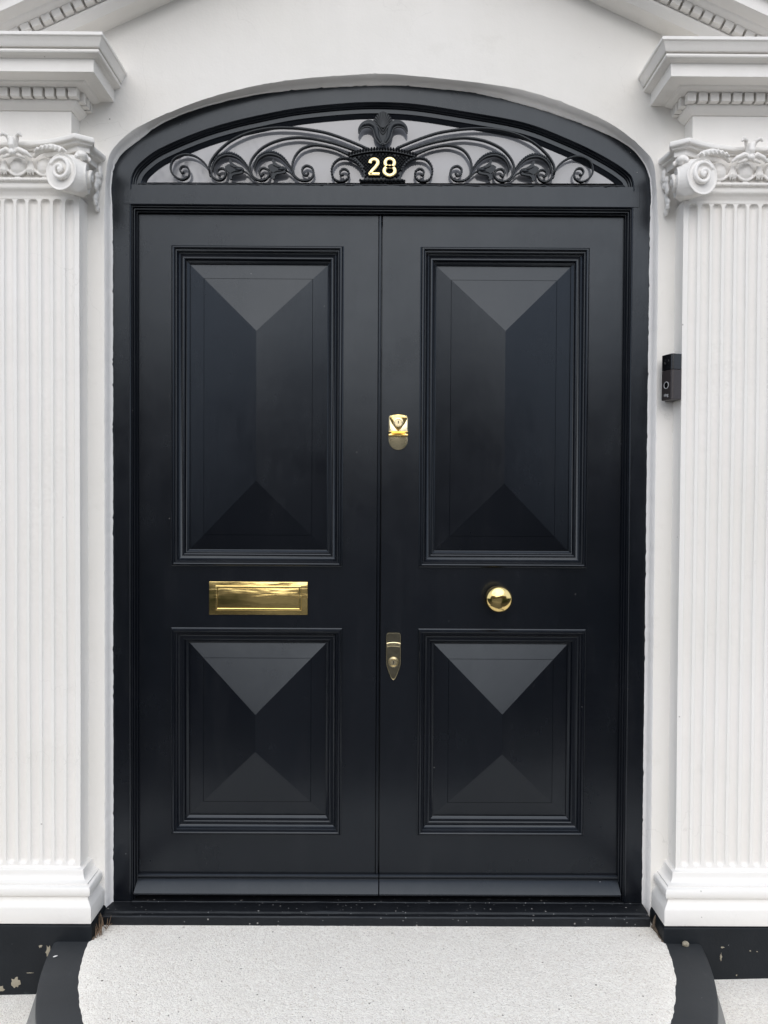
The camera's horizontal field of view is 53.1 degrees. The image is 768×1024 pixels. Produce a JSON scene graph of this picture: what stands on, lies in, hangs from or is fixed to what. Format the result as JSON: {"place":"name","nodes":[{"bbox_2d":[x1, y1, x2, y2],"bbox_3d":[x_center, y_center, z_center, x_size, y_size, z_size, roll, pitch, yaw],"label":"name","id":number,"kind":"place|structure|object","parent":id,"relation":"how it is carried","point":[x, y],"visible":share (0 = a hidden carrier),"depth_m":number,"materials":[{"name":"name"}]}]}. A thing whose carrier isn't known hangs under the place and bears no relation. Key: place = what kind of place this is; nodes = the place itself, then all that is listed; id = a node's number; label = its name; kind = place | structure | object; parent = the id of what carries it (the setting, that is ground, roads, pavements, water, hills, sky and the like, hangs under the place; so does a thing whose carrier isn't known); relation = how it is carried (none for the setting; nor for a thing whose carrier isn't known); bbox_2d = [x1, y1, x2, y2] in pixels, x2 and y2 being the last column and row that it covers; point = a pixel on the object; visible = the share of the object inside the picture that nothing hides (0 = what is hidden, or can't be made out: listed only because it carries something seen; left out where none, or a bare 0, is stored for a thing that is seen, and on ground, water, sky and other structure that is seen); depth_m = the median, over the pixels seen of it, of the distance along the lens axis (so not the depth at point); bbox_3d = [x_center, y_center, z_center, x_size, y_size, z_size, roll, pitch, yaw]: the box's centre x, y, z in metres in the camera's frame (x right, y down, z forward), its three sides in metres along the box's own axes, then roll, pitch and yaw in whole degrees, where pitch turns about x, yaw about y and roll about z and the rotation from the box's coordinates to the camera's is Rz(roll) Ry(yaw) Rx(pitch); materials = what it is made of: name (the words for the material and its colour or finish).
{"place":"outdoors","nodes":[
{"label":"outdoors","id":0,"kind":"place"},
{"bbox_2d":[0,978,767,1023],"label":"ground","id":1,"kind":"structure","parent":0,"point":[743,1001],"depth_m":2.16,"materials":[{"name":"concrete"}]},
{"bbox_2d":[26,883,725,1023],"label":"round step","id":2,"kind":"object","parent":1,"relation":"on","point":[165,974],"visible":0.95,"depth_m":2.07,"materials":[{"name":"stone"}]},
{"bbox_2d":[92,913,102,939],"bbox_3d":[-0.848,1.223,2.272,0.011,0.049,0.080,0,1,0],"label":"grime","id":3,"kind":"object","parent":2,"relation":"on","point":[100,925],"visible":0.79,"depth_m":2.30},
{"bbox_2d":[95,917,110,937],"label":"dry twigs","id":4,"kind":"object","parent":2,"relation":"on","point":[100,933],"visible":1,"depth_m":2.27,"materials":[{"name":"brown plant"}]},
{"bbox_2d":[102,886,649,926],"bbox_3d":[-0.027,1.246,2.398,1.659,0.070,0.171,0,1,0],"label":"door sill","id":5,"kind":"structure","parent":2,"relation":"on","point":[378,910],"depth_m":2.34,"materials":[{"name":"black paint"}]},
{"bbox_2d":[651,915,662,941],"bbox_3d":[0.812,1.232,2.277,0.015,0.049,0.080,0,1,0],"label":"grime","id":6,"kind":"object","parent":2,"relation":"on","point":[653,927],"visible":1,"depth_m":2.30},
{"bbox_2d":[682,941,688,946],"bbox_3d":[0.875,1.254,2.228,0.022,0.018,0.020,0,1,0],"label":"mortar crumb","id":7,"kind":"object","parent":2,"relation":"on","point":[685,943],"visible":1,"depth_m":2.22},
{"bbox_2d":[79,0,684,916],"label":"house wall","id":8,"kind":"structure","parent":1,"relation":"on","point":[583,62],"depth_m":2.30,"materials":[{"name":"paint"}]},
{"bbox_2d":[0,111,105,994],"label":"pilaster","id":9,"kind":"object","parent":8,"relation":"attached to","point":[52,890],"visible":1,"depth_m":2.26,"materials":[{"name":"white paint"}]},
{"bbox_2d":[0,31,126,120],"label":"entablature","id":10,"kind":"structure","parent":9,"relation":"on","point":[78,74],"depth_m":2.16,"materials":[{"name":"white paint"}]},
{"bbox_2d":[111,85,650,902],"bbox_3d":[-0.012,-0.055,2.404,1.703,2.534,0.092,0,1,0],"label":"door frame","id":11,"kind":"object","parent":8,"relation":"attached to","point":[145,181],"visible":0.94,"depth_m":2.36,"materials":[{"name":"black paint"}]},
{"bbox_2d":[133,214,382,895],"bbox_3d":[-0.381,0.136,2.409,0.781,2.115,0.094,0,1,0],"label":"front door","id":12,"kind":"structure","parent":11,"relation":"attached to","point":[260,413],"depth_m":2.40,"materials":[{"name":"black paint"}]},
{"bbox_2d":[139,214,377,872],"bbox_3d":[-0.395,0.136,2.424,0.742,2.115,0.045,0,1,0],"label":"door leaf","id":13,"kind":"structure","parent":12,"relation":"in","point":[344,597],"depth_m":2.40,"materials":[{"name":"black paint"}]},
{"bbox_2d":[170,111,593,183],"bbox_3d":[-0.006,-1.115,2.346,1.298,0.216,0.023,0,1,0],"label":"fanlight grille","id":14,"kind":"object","parent":11,"relation":"attached to","point":[382,165],"visible":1,"depth_m":2.35,"materials":[{"name":"black metal"}]},
{"bbox_2d":[379,216,623,896],"bbox_3d":[0.367,0.141,2.392,0.751,2.115,0.115,0,1,0],"label":"front door","id":15,"kind":"structure","parent":11,"relation":"attached to","point":[502,337],"depth_m":2.40,"materials":[{"name":"black paint"}]},
{"bbox_2d":[379,216,623,873],"bbox_3d":[0.365,0.140,2.427,0.748,2.115,0.045,0,1,0],"label":"door leaf","id":16,"kind":"structure","parent":15,"relation":"in","point":[413,597],"depth_m":2.41,"materials":[{"name":"black paint"}]},
{"bbox_2d":[0,0,767,36],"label":"pediment","id":17,"kind":"structure","parent":8,"relation":"attached to","point":[743,18],"depth_m":2.22,"materials":[{"name":"white paint"}]},
{"bbox_2d":[650,116,767,979],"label":"pilaster","id":18,"kind":"object","parent":8,"relation":"attached to","point":[709,893],"visible":1,"depth_m":2.27,"materials":[{"name":"white paint"}]},
{"bbox_2d":[662,353,681,401],"bbox_3d":[0.851,-0.398,2.287,0.046,0.134,0.077,0,1,0],"label":"video doorbell","id":19,"kind":"object","parent":18,"relation":"attached to","point":[671,377],"visible":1,"depth_m":2.25,"materials":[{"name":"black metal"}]},
{"bbox_2d":[662,353,681,370],"bbox_3d":[0.851,-0.442,2.286,0.046,0.046,0.077,0,1,0],"label":"camera window","id":20,"kind":"structure","parent":19,"relation":"in","point":[675,360],"depth_m":2.25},
{"bbox_2d":[638,36,767,125],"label":"entablature","id":21,"kind":"structure","parent":18,"relation":"on","point":[685,79],"depth_m":2.16,"materials":[{"name":"white paint"}]}
]}

